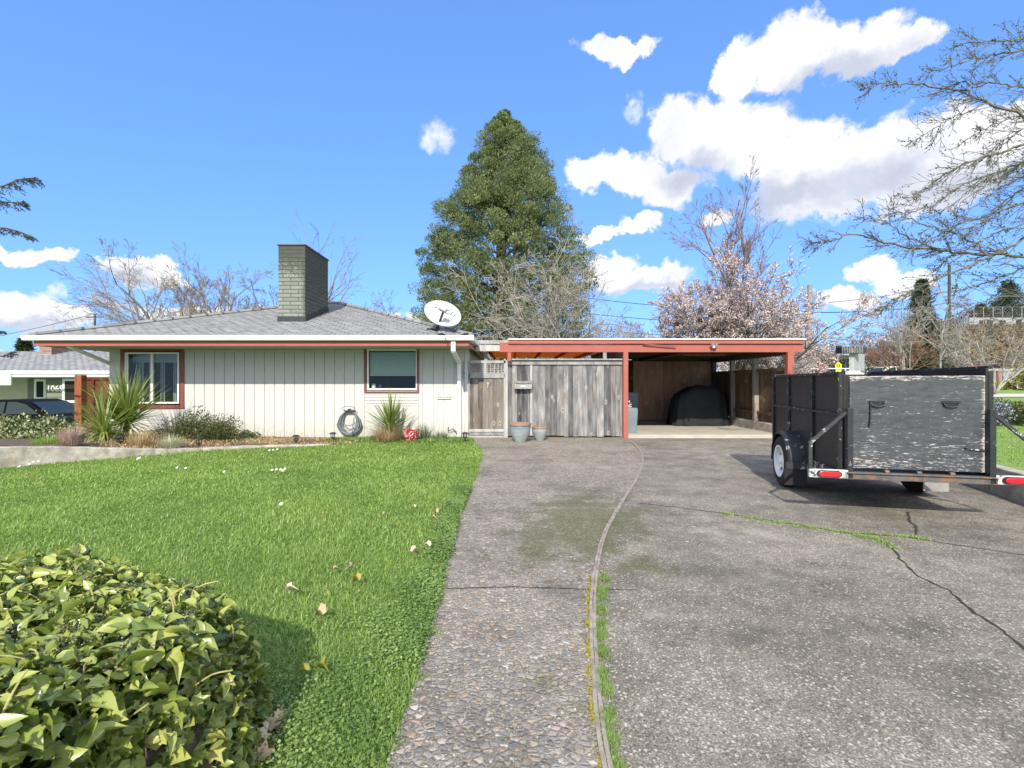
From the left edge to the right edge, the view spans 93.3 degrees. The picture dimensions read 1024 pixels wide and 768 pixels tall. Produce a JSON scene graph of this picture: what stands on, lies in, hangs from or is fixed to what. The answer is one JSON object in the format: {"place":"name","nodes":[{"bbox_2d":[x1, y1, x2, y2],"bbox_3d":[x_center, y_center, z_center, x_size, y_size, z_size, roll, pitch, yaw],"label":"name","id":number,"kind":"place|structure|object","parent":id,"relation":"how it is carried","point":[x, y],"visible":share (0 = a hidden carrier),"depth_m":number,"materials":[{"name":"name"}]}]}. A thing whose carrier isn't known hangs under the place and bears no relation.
{"place":"outdoors","nodes":[
{"label":"outdoors","id":0,"kind":"place"},
{"bbox_2d":[0,437,484,767],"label":"lawn","id":1,"kind":"structure","parent":0,"point":[297,633],"depth_m":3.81,"materials":[{"name":"plant"}]},
{"bbox_2d":[0,543,283,767],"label":"ivy hedge","id":2,"kind":"object","parent":1,"relation":"on","point":[107,677],"visible":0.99,"depth_m":1.54,"materials":[{"name":"green plant"}]},
{"bbox_2d":[18,449,285,504],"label":"daisies","id":3,"kind":"object","parent":1,"relation":"on","point":[186,467],"visible":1,"depth_m":7.49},
{"bbox_2d":[246,705,290,763],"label":"leaf litter","id":4,"kind":"object","parent":1,"relation":"on","point":[270,727],"visible":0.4,"depth_m":1.83,"materials":[{"name":"plant"}]},
{"bbox_2d":[285,582,297,590],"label":"fallen leaf","id":5,"kind":"object","parent":1,"relation":"on","point":[290,586],"visible":1,"depth_m":3.10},
{"bbox_2d":[296,663,309,673],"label":"fallen leaf","id":6,"kind":"object","parent":1,"relation":"on","point":[305,667],"visible":1,"depth_m":2.23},
{"bbox_2d":[314,603,326,615],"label":"fallen leaf","id":7,"kind":"object","parent":1,"relation":"on","point":[322,609],"visible":1,"depth_m":2.81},
{"bbox_2d":[314,656,328,672],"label":"fallen leaf","id":8,"kind":"object","parent":1,"relation":"on","point":[322,664],"visible":1,"depth_m":2.25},
{"bbox_2d":[251,483,472,767],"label":"clover","id":9,"kind":"object","parent":1,"relation":"on","point":[444,545],"visible":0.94,"depth_m":2.34,"materials":[{"name":"plant"}]},
{"bbox_2d":[364,423,406,442],"bbox_3d":[-2.941,1.209,11.738,1.496,0.641,1.519,0,0,0],"label":"grass clump","id":10,"kind":"object","parent":1,"relation":"on","point":[393,436],"visible":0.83,"depth_m":11.50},
{"bbox_2d":[358,387,416,441],"bbox_3d":[-3.010,0.806,11.880,1.793,1.648,1.633,0,0,39],"label":"sword plant","id":11,"kind":"object","parent":1,"relation":"on","point":[390,413],"visible":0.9,"depth_m":11.79,"materials":[{"name":"green plant"}]},
{"bbox_2d":[324,435,468,442],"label":"wall weeds","id":12,"kind":"object","parent":1,"relation":"on","point":[363,439],"depth_m":11.58,"materials":[{"name":"plant"}]},
{"bbox_2d":[403,428,418,440],"bbox_3d":[-2.421,1.220,11.620,0.380,0.300,0.378,0,0,0],"label":"patterned pot","id":13,"kind":"object","parent":1,"relation":"on","point":[412,433],"visible":0.94,"depth_m":11.47,"materials":[{"name":"red ceramic"}]},
{"bbox_2d":[418,422,435,438],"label":"bulb plant","id":14,"kind":"object","parent":1,"relation":"on","point":[424,430],"visible":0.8,"depth_m":11.97,"materials":[{"name":"green plant"}]},
{"bbox_2d":[433,430,448,438],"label":"bulb plant","id":15,"kind":"object","parent":1,"relation":"on","point":[440,435],"visible":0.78,"depth_m":12.01,"materials":[{"name":"green plant"}]},
{"bbox_2d":[0,0,1023,369],"label":"sky","id":16,"kind":"structure","parent":0,"point":[201,124],"materials":[{"name":"blue"}]},
{"bbox_2d":[386,437,642,767],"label":"walkway","id":17,"kind":"structure","parent":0,"point":[505,663],"depth_m":2.85,"materials":[{"name":"concrete"}]},
{"bbox_2d":[509,422,531,441],"bbox_3d":[0.197,1.145,11.505,0.546,0.450,0.546,0,0,0],"label":"ceramic pot","id":18,"kind":"object","parent":17,"relation":"on","point":[520,431],"visible":1,"depth_m":11.32,"materials":[{"name":"ceramic"}]},
{"bbox_2d":[531,426,547,440],"bbox_3d":[0.675,1.202,11.778,0.411,0.335,0.411,0,0,0],"label":"ceramic pot","id":19,"kind":"object","parent":17,"relation":"on","point":[539,433],"visible":1,"depth_m":11.64,"materials":[{"name":"ceramic"}]},
{"bbox_2d":[506,359,628,437],"bbox_3d":[1.401,0.364,12.380,3.131,2.013,0.200,0,0,0],"label":"board fence","id":20,"kind":"object","parent":17,"relation":"on","point":[568,397],"visible":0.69,"depth_m":12.38,"materials":[{"name":"grey wood"}]},
{"bbox_2d":[468,358,505,437],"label":"gate","id":21,"kind":"structure","parent":20,"relation":"attached to","point":[481,404],"depth_m":12.40,"materials":[{"name":"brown wood"}]},
{"bbox_2d":[514,380,531,388],"bbox_3d":[0.284,0.012,12.268,0.459,0.235,0.185,0,0,0],"label":"mailbox","id":22,"kind":"object","parent":20,"relation":"attached to","point":[522,384],"visible":1,"depth_m":12.20,"materials":[{"name":"grey metal"}]},
{"bbox_2d":[332,389,771,700],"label":"ground","id":23,"kind":"structure","parent":0,"point":[552,435],"depth_m":18.45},
{"bbox_2d":[0,177,44,358],"bbox_3d":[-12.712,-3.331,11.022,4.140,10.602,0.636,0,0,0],"label":"conifer","id":24,"kind":"object","parent":23,"relation":"on","point":[25,205],"visible":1,"depth_m":10.99,"materials":[{"name":"green plant"}]},
{"bbox_2d":[13,338,35,350],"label":"conifer","id":25,"kind":"object","parent":23,"relation":"on","point":[21,345],"visible":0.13,"depth_m":39.69,"materials":[{"name":"green plant"}]},
{"bbox_2d":[0,398,73,430],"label":"parked car","id":26,"kind":"object","parent":23,"relation":"on","point":[18,407],"visible":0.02,"depth_m":16.48,"materials":[{"name":"black metal"}]},
{"bbox_2d":[0,346,108,403],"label":"house","id":27,"kind":"structure","parent":23,"relation":"on","point":[46,372],"depth_m":21.91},
{"bbox_2d":[34,379,46,398],"bbox_3d":[-21.389,0.242,21.939,0.533,0.920,0.062,0,0,0],"label":"window","id":28,"kind":"structure","parent":27,"relation":"in","point":[40,387],"depth_m":21.93,"materials":[{"name":"white plastic"}]},
{"bbox_2d":[62,379,73,402],"bbox_3d":[-19.086,0.289,20.939,0.717,1.040,0.062,0,0,0],"label":"window","id":29,"kind":"structure","parent":27,"relation":"in","point":[67,384],"depth_m":20.94,"materials":[{"name":"white plastic"}]},
{"bbox_2d":[74,375,86,431],"bbox_3d":[-11.759,0.861,13.190,0.189,2.217,0.180,0,0,0],"label":"timber post","id":30,"kind":"object","parent":23,"relation":"on","point":[79,380],"visible":0.54,"depth_m":13.10,"materials":[{"name":"brown wood"}]},
{"bbox_2d":[87,378,108,432],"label":"plank gate","id":31,"kind":"structure","parent":23,"relation":"on","point":[90,381],"depth_m":14.00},
{"bbox_2d":[45,236,231,350],"bbox_3d":[-24.962,-4.041,33.486,12.346,11.107,11.392,0,0,-31],"label":"bare tree","id":32,"kind":"object","parent":23,"relation":"on","point":[105,304],"visible":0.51,"depth_m":31.96,"materials":[{"name":"brown plant"}]},
{"bbox_2d":[0,444,330,467],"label":"retaining wall","id":33,"kind":"structure","parent":23,"relation":"on","point":[14,456],"depth_m":8.58,"materials":[{"name":"concrete"}]},
{"bbox_2d":[0,434,346,447],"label":"planting bed","id":34,"kind":"object","parent":23,"relation":"on","point":[11,442],"visible":0.29,"depth_m":10.00,"materials":[{"name":"soil"}]},
{"bbox_2d":[24,434,59,444],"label":"grass clump","id":35,"kind":"object","parent":34,"relation":"on","point":[42,441],"visible":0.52,"depth_m":8.89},
{"bbox_2d":[0,409,92,439],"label":"hedge","id":36,"kind":"object","parent":34,"relation":"on","point":[29,429],"visible":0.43,"depth_m":10.21,"materials":[{"name":"green plant"}]},
{"bbox_2d":[45,423,92,445],"bbox_3d":[-8.178,0.932,8.947,0.828,0.476,0.852,0,0,-43],"label":"dry tuft","id":37,"kind":"object","parent":34,"relation":"on","point":[72,439],"visible":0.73,"depth_m":8.88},
{"bbox_2d":[44,387,150,442],"bbox_3d":[-8.632,0.962,10.185,2.029,2.003,2.122,0,0,0],"label":"sword plant","id":38,"kind":"object","parent":34,"relation":"on","point":[101,422],"visible":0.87,"depth_m":10.17,"materials":[{"name":"green plant"}]},
{"bbox_2d":[48,363,181,439],"bbox_3d":[-8.722,0.562,10.920,2.712,2.323,2.581,0,0,0],"label":"sword plant","id":39,"kind":"object","parent":34,"relation":"on","point":[130,396],"visible":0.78,"depth_m":10.79,"materials":[{"name":"green plant"}]},
{"bbox_2d":[118,430,161,446],"bbox_3d":[-7.494,1.089,9.764,1.003,0.454,1.023,0,0,-15],"label":"grass clump","id":40,"kind":"object","parent":34,"relation":"on","point":[140,440],"visible":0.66,"depth_m":9.67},
{"bbox_2d":[153,433,186,450],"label":"grass clump","id":41,"kind":"object","parent":34,"relation":"on","point":[170,442],"visible":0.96,"depth_m":9.65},
{"bbox_2d":[26,428,357,447],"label":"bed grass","id":42,"kind":"structure","parent":34,"relation":"on","point":[266,440],"depth_m":10.94,"materials":[{"name":"plant"}]},
{"bbox_2d":[153,405,245,441],"bbox_3d":[-7.182,1.041,11.336,2.010,1.131,1.469,0,0,0],"label":"round shrub","id":43,"kind":"object","parent":34,"relation":"on","point":[218,430],"visible":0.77,"depth_m":11.19,"materials":[{"name":"green plant"}]},
{"bbox_2d":[239,429,260,438],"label":"shrub","id":44,"kind":"object","parent":34,"relation":"on","point":[247,433],"visible":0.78,"depth_m":11.70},
{"bbox_2d":[159,262,274,318],"bbox_3d":[-16.956,-2.843,28.747,6.402,8.688,8.704,0,0,0],"label":"bare tree","id":45,"kind":"object","parent":23,"relation":"on","point":[206,305],"visible":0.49,"depth_m":27.13,"materials":[{"name":"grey plant"}]},
{"bbox_2d":[20,244,490,437],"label":"house","id":46,"kind":"structure","parent":23,"relation":"on","point":[305,357],"depth_m":12.40,"materials":[{"name":"paint"}]},
{"bbox_2d":[120,349,184,408],"bbox_3d":[-9.208,-0.128,12.569,1.627,1.514,0.402,0,0,0],"label":"window","id":47,"kind":"structure","parent":46,"relation":"in","point":[178,358],"depth_m":12.40,"materials":[{"name":"white plastic"}]},
{"bbox_2d":[364,349,418,392],"bbox_3d":[-3.083,-0.362,12.434,1.408,1.162,0.132,0,0,0],"label":"window","id":48,"kind":"structure","parent":46,"relation":"in","point":[375,361],"depth_m":12.46,"materials":[{"name":"white plastic"}]},
{"bbox_2d":[424,300,460,348],"bbox_3d":[-1.663,-1.406,11.551,1.045,1.204,0.712,0,0,43],"label":"satellite dish","id":49,"kind":"object","parent":46,"relation":"attached to","point":[442,313],"visible":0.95,"depth_m":11.47,"materials":[{"name":"white metal"}]},
{"bbox_3d":[-4.138,0.626,12.319,0.346,0.131,0.158,0,0,0],"label":"hose hanger","id":50,"kind":"object","parent":46,"relation":"attached to","visible":0},
{"bbox_2d":[337,411,361,435],"bbox_3d":[-4.140,1.014,12.296,0.628,0.717,0.115,0,0,0],"label":"garden hose","id":51,"kind":"object","parent":50,"relation":"hanging from","point":[340,427],"visible":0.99,"depth_m":12.29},
{"bbox_2d":[240,269,277,307],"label":"bare tree","id":52,"kind":"object","parent":23,"relation":"on","point":[273,297],"visible":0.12,"depth_m":28.13,"materials":[{"name":"brown plant"}]},
{"bbox_2d":[271,209,374,300],"bbox_3d":[-10.651,-4.005,27.590,6.242,10.908,5.474,0,0,24],"label":"bare tree","id":53,"kind":"object","parent":23,"relation":"on","point":[332,287],"visible":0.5,"depth_m":27.64,"materials":[{"name":"brown plant"}]},
{"bbox_2d":[338,289,429,321],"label":"bare tree","id":54,"kind":"object","parent":23,"relation":"on","point":[378,300],"visible":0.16,"depth_m":26.22,"materials":[{"name":"brown plant"}]},
{"bbox_2d":[407,108,599,406],"bbox_3d":[-0.598,-7.810,30.235,12.028,18.573,11.228,0,0,0],"label":"evergreen tree","id":55,"kind":"object","parent":23,"relation":"on","point":[499,205],"visible":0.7,"depth_m":27.92,"materials":[{"name":"green plant"}]},
{"bbox_2d":[475,340,606,371],"bbox_3d":[0.825,0.102,15.193,3.590,2.536,4.905,0,0,0],"label":"patio cover","id":56,"kind":"object","parent":23,"relation":"on","point":[493,352],"visible":0.59,"depth_m":14.74,"materials":[{"name":"orange wood"}]},
{"bbox_2d":[436,201,646,378],"bbox_3d":[1.525,-3.530,22.977,9.875,10.018,7.354,0,0,29],"label":"bare tree","id":57,"kind":"object","parent":23,"relation":"on","point":[554,332],"visible":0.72,"depth_m":22.43,"materials":[{"name":"brown plant"}]},
{"bbox_2d":[560,303,642,358],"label":"bare tree","id":58,"kind":"object","parent":23,"relation":"on","point":[620,327],"visible":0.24,"depth_m":26.01,"materials":[{"name":"brown plant"}]},
{"bbox_2d":[599,318,647,338],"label":"bare tree","id":59,"kind":"object","parent":23,"relation":"on","point":[639,326],"visible":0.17,"depth_m":34.81,"materials":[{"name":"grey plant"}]},
{"bbox_2d":[620,322,687,338],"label":"bare tree","id":60,"kind":"object","parent":23,"relation":"on","point":[646,334],"visible":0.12,"depth_m":33.08,"materials":[{"name":"brown plant"}]},
{"bbox_2d":[661,154,784,369],"bbox_3d":[14.419,-6.545,33.104,7.724,15.988,6.206,0,0,26],"label":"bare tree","id":61,"kind":"object","parent":23,"relation":"on","point":[745,249],"visible":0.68,"depth_m":32.14,"materials":[{"name":"red plant"}]},
{"bbox_2d":[491,305,1018,380],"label":"trees","id":62,"kind":"object","parent":23,"relation":"on","point":[902,342],"visible":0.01,"depth_m":101.62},
{"bbox_2d":[646,235,890,373],"bbox_3d":[13.042,-3.264,26.907,11.146,9.527,11.619,0,0,0],"label":"cherry tree","id":63,"kind":"object","parent":23,"relation":"on","point":[713,324],"visible":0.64,"depth_m":25.38,"materials":[{"name":"pink plant"}]},
{"bbox_2d":[768,337,815,373],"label":"cherry tree","id":64,"kind":"object","parent":23,"relation":"on","point":[804,361],"visible":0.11,"depth_m":49.32,"materials":[{"name":"pink plant"}]},
{"bbox_2d":[965,464,1023,503],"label":"sidewalk","id":65,"kind":"structure","parent":23,"relation":"on","point":[1014,492],"depth_m":5.82,"materials":[{"name":"concrete"}]},
{"bbox_2d":[610,421,771,437],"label":"carport floor","id":66,"kind":"structure","parent":0,"point":[654,429],"depth_m":13.09,"materials":[{"name":"concrete"}]},
{"bbox_2d":[628,408,637,432],"bbox_3d":[3.120,0.955,12.800,0.360,0.650,0.360,0,0,0],"label":"bin","id":67,"kind":"object","parent":66,"relation":"on","point":[632,419],"visible":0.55,"depth_m":12.63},
{"bbox_2d":[628,392,638,407],"bbox_3d":[3.200,0.755,13.322,0.462,1.050,0.584,0,0,0],"label":"wheeled bin","id":68,"kind":"object","parent":66,"relation":"on","point":[632,399],"visible":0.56,"depth_m":13.05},
{"bbox_2d":[666,385,729,425],"bbox_3d":[5.785,0.657,15.097,1.792,1.267,0.888,0,0,0],"label":"draped cover","id":69,"kind":"object","parent":66,"relation":"on","point":[699,405],"visible":1,"depth_m":14.73,"materials":[{"name":"fabric"}]},
{"bbox_2d":[715,367,784,432],"bbox_3d":[6.970,0.500,14.650,0.260,1.840,4.700,0,0,0],"label":"side fence","id":70,"kind":"object","parent":66,"relation":"on","point":[742,409],"visible":0.52,"depth_m":14.26,"materials":[{"name":"wood"}]},
{"bbox_2d":[593,438,1023,767],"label":"driveway","id":71,"kind":"structure","parent":0,"point":[776,644],"depth_m":2.81,"materials":[{"name":"concrete"}]},
{"bbox_2d":[588,571,628,767],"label":"strip weeds","id":72,"kind":"object","parent":71,"relation":"on","point":[608,717],"visible":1,"depth_m":2.23,"materials":[{"name":"plant"}]},
{"bbox_2d":[589,438,643,767],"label":"edging strip","id":73,"kind":"object","parent":71,"relation":"on","point":[596,691],"visible":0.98,"depth_m":2.49,"materials":[{"name":"concrete"}]},
{"bbox_2d":[583,575,605,767],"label":"moss","id":74,"kind":"object","parent":73,"relation":"on","point":[588,652],"visible":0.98,"depth_m":2.31,"materials":[{"name":"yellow plant"}]},
{"bbox_2d":[500,339,805,438],"bbox_3d":[3.535,0.117,14.685,7.689,2.505,5.230,0,0,0],"label":"carport","id":75,"kind":"object","parent":71,"relation":"on","point":[657,374],"visible":0.81,"depth_m":13.69,"materials":[{"name":"red paint"}]},
{"bbox_2d":[487,449,964,710],"bbox_3d":[2.521,1.353,7.033,6.117,0.013,10.064,0,0,0],"label":"debris","id":76,"kind":"object","parent":71,"relation":"on","point":[622,607],"visible":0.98,"depth_m":2.97,"materials":[{"name":"brown plant"}]},
{"bbox_2d":[722,511,905,549],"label":"crack weeds","id":77,"kind":"object","parent":71,"relation":"on","point":[780,522],"visible":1,"depth_m":4.48,"materials":[{"name":"green plant"}]},
{"bbox_2d":[847,529,930,540],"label":"crack weeds","id":78,"kind":"object","parent":71,"relation":"on","point":[907,537],"visible":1,"depth_m":4.33,"materials":[{"name":"green plant"}]},
{"bbox_2d":[771,366,1023,491],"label":"utility trailer","id":79,"kind":"object","parent":71,"relation":"on","point":[921,430],"visible":1,"depth_m":4.95,"materials":[{"name":"paint"}]},
{"bbox_2d":[964,351,1011,368],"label":"bare tree","id":80,"kind":"object","parent":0,"point":[999,362],"visible":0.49,"depth_m":45.58,"materials":[{"name":"brown plant"}]},
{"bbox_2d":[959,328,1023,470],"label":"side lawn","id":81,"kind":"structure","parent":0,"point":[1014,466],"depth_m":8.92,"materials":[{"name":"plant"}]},
{"bbox_2d":[807,284,811,372],"bbox_3d":[24.609,-3.416,40.000,0.408,9.573,0.388,0,0,0],"label":"utility pole","id":82,"kind":"object","parent":81,"relation":"on","point":[809,288],"visible":0.34,"depth_m":39.86,"materials":[{"name":"brown wood"}]},
{"bbox_2d":[797,342,848,371],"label":"bare tree","id":83,"kind":"object","parent":81,"relation":"on","point":[833,355],"visible":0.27,"depth_m":59.83,"materials":[{"name":"brown plant"}]},
{"bbox_2d":[835,345,842,371],"bbox_3d":[26.940,-1.477,39.912,0.652,3.395,0.326,0,0,-11],"label":"crossing sign","id":84,"kind":"object","parent":81,"relation":"on","point":[838,365],"visible":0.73,"depth_m":39.98,"materials":[{"name":"yellow metal"}]},
{"bbox_2d":[815,355,872,372],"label":"dark shrub","id":85,"kind":"object","parent":81,"relation":"on","point":[842,360],"visible":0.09,"depth_m":43.58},
{"bbox_2d":[835,346,866,373],"bbox_3d":[18.687,-0.321,26.241,2.578,3.383,1.130,0,0,-19],"label":"shelter","id":86,"kind":"object","parent":81,"relation":"on","point":[856,361],"visible":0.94,"depth_m":26.00,"materials":[{"name":"white metal"}]},
{"bbox_2d":[833,355,876,371],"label":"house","id":87,"kind":"structure","parent":81,"relation":"on","point":[871,365],"depth_m":60.00,"materials":[{"name":"paint"}]},
{"bbox_2d":[849,327,896,369],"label":"bare tree","id":88,"kind":"object","parent":81,"relation":"on","point":[853,345],"visible":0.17,"depth_m":57.57,"materials":[{"name":"brown plant"}]},
{"bbox_2d":[858,338,905,367],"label":"bare tree","id":89,"kind":"object","parent":81,"relation":"on","point":[875,363],"visible":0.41,"depth_m":44.65,"materials":[{"name":"red plant"}]},
{"bbox_2d":[866,366,908,373],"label":"parked car","id":90,"kind":"object","parent":81,"relation":"on","point":[880,368],"visible":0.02,"depth_m":40.74,"materials":[{"name":"white metal"}]},
{"bbox_2d":[860,314,945,369],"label":"bare tree","id":91,"kind":"object","parent":81,"relation":"on","point":[917,350],"visible":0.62,"depth_m":39.47,"materials":[{"name":"red plant"}]},
{"bbox_2d":[867,294,948,369],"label":"birch tree","id":92,"kind":"object","parent":81,"relation":"on","point":[897,335],"visible":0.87,"depth_m":31.30,"materials":[{"name":"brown plant"}]},
{"bbox_2d":[796,17,1023,342],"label":"lichen tree","id":93,"kind":"object","parent":81,"relation":"on","point":[1007,172],"visible":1,"depth_m":8.42,"materials":[{"name":"grey plant"}]},
{"bbox_2d":[880,330,959,366],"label":"bare tree","id":94,"kind":"object","parent":81,"relation":"on","point":[942,349],"visible":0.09,"depth_m":47.78,"materials":[{"name":"brown plant"}]},
{"bbox_2d":[897,278,953,369],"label":"conifer","id":95,"kind":"object","parent":81,"relation":"on","point":[919,281],"visible":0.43,"depth_m":43.33,"materials":[{"name":"green plant"}]},
{"bbox_2d":[890,282,972,367],"bbox_3d":[26.163,-2.921,30.133,4.286,6.892,3.722,0,0,-43],"label":"birch tree","id":96,"kind":"object","parent":81,"relation":"on","point":[942,337],"visible":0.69,"depth_m":29.95,"materials":[{"name":"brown plant"}]},
{"bbox_2d":[947,265,950,364],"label":"utility pole","id":97,"kind":"object","parent":81,"relation":"on","point":[949,288],"visible":0.38,"depth_m":57.88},
{"bbox_2d":[911,313,1023,393],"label":"bare tree","id":98,"kind":"object","parent":81,"relation":"on","point":[982,352],"visible":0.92,"depth_m":26.97,"materials":[{"name":"brown plant"}]},
{"bbox_2d":[937,318,1023,331],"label":"retaining wall","id":99,"kind":"structure","parent":81,"relation":"on","point":[1004,319],"depth_m":92.00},
{"bbox_2d":[939,323,1023,368],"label":"bank scrub","id":100,"kind":"object","parent":81,"relation":"on","point":[971,332],"visible":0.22,"depth_m":72.43,"materials":[{"name":"plant"}]},
{"bbox_2d":[968,303,996,317],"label":"conifer","id":101,"kind":"object","parent":81,"relation":"on","point":[985,310],"visible":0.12,"depth_m":100.26,"materials":[{"name":"green plant"}]},
{"bbox_2d":[954,307,1023,326],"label":"chain link fence","id":102,"kind":"object","parent":81,"relation":"on","point":[992,314],"visible":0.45,"depth_m":84.00,"materials":[{"name":"grey metal"}]},
{"bbox_2d":[993,394,1017,425],"bbox_3d":[12.144,0.722,12.167,0.675,0.968,0.834,0,0,-32],"label":"flowering shrub","id":103,"kind":"object","parent":81,"relation":"on","point":[997,407],"visible":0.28,"depth_m":12.03,"materials":[{"name":"white plant"}]},
{"bbox_2d":[989,368,1022,388],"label":"grey fence","id":104,"kind":"object","parent":81,"relation":"on","point":[997,375],"visible":0.21,"depth_m":36.00,"materials":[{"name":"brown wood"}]},
{"bbox_2d":[989,279,1023,317],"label":"conifer","id":105,"kind":"object","parent":81,"relation":"on","point":[1008,301],"visible":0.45,"depth_m":100.21,"materials":[{"name":"green plant"}]},
{"bbox_2d":[995,381,1017,389],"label":"shrub","id":106,"kind":"object","parent":81,"relation":"on","point":[1007,385],"visible":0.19,"depth_m":33.77,"materials":[{"name":"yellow plant"}]},
{"bbox_2d":[996,397,1023,425],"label":"hedge","id":107,"kind":"object","parent":81,"relation":"on","point":[1019,410],"visible":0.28,"depth_m":12.57,"materials":[{"name":"green plant"}]},
{"bbox_2d":[1007,363,1023,389],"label":"round shrub","id":108,"kind":"object","parent":81,"relation":"on","point":[1020,377],"visible":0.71,"depth_m":33.23,"materials":[{"name":"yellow plant"}]},
{"bbox_2d":[993,400,1023,466],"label":"side grass","id":109,"kind":"structure","parent":0,"point":[1011,438],"depth_m":8.21,"materials":[{"name":"plant"}]},
{"bbox_2d":[994,394,1023,396],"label":"side path","id":110,"kind":"structure","parent":0,"point":[1008,395],"depth_m":25.85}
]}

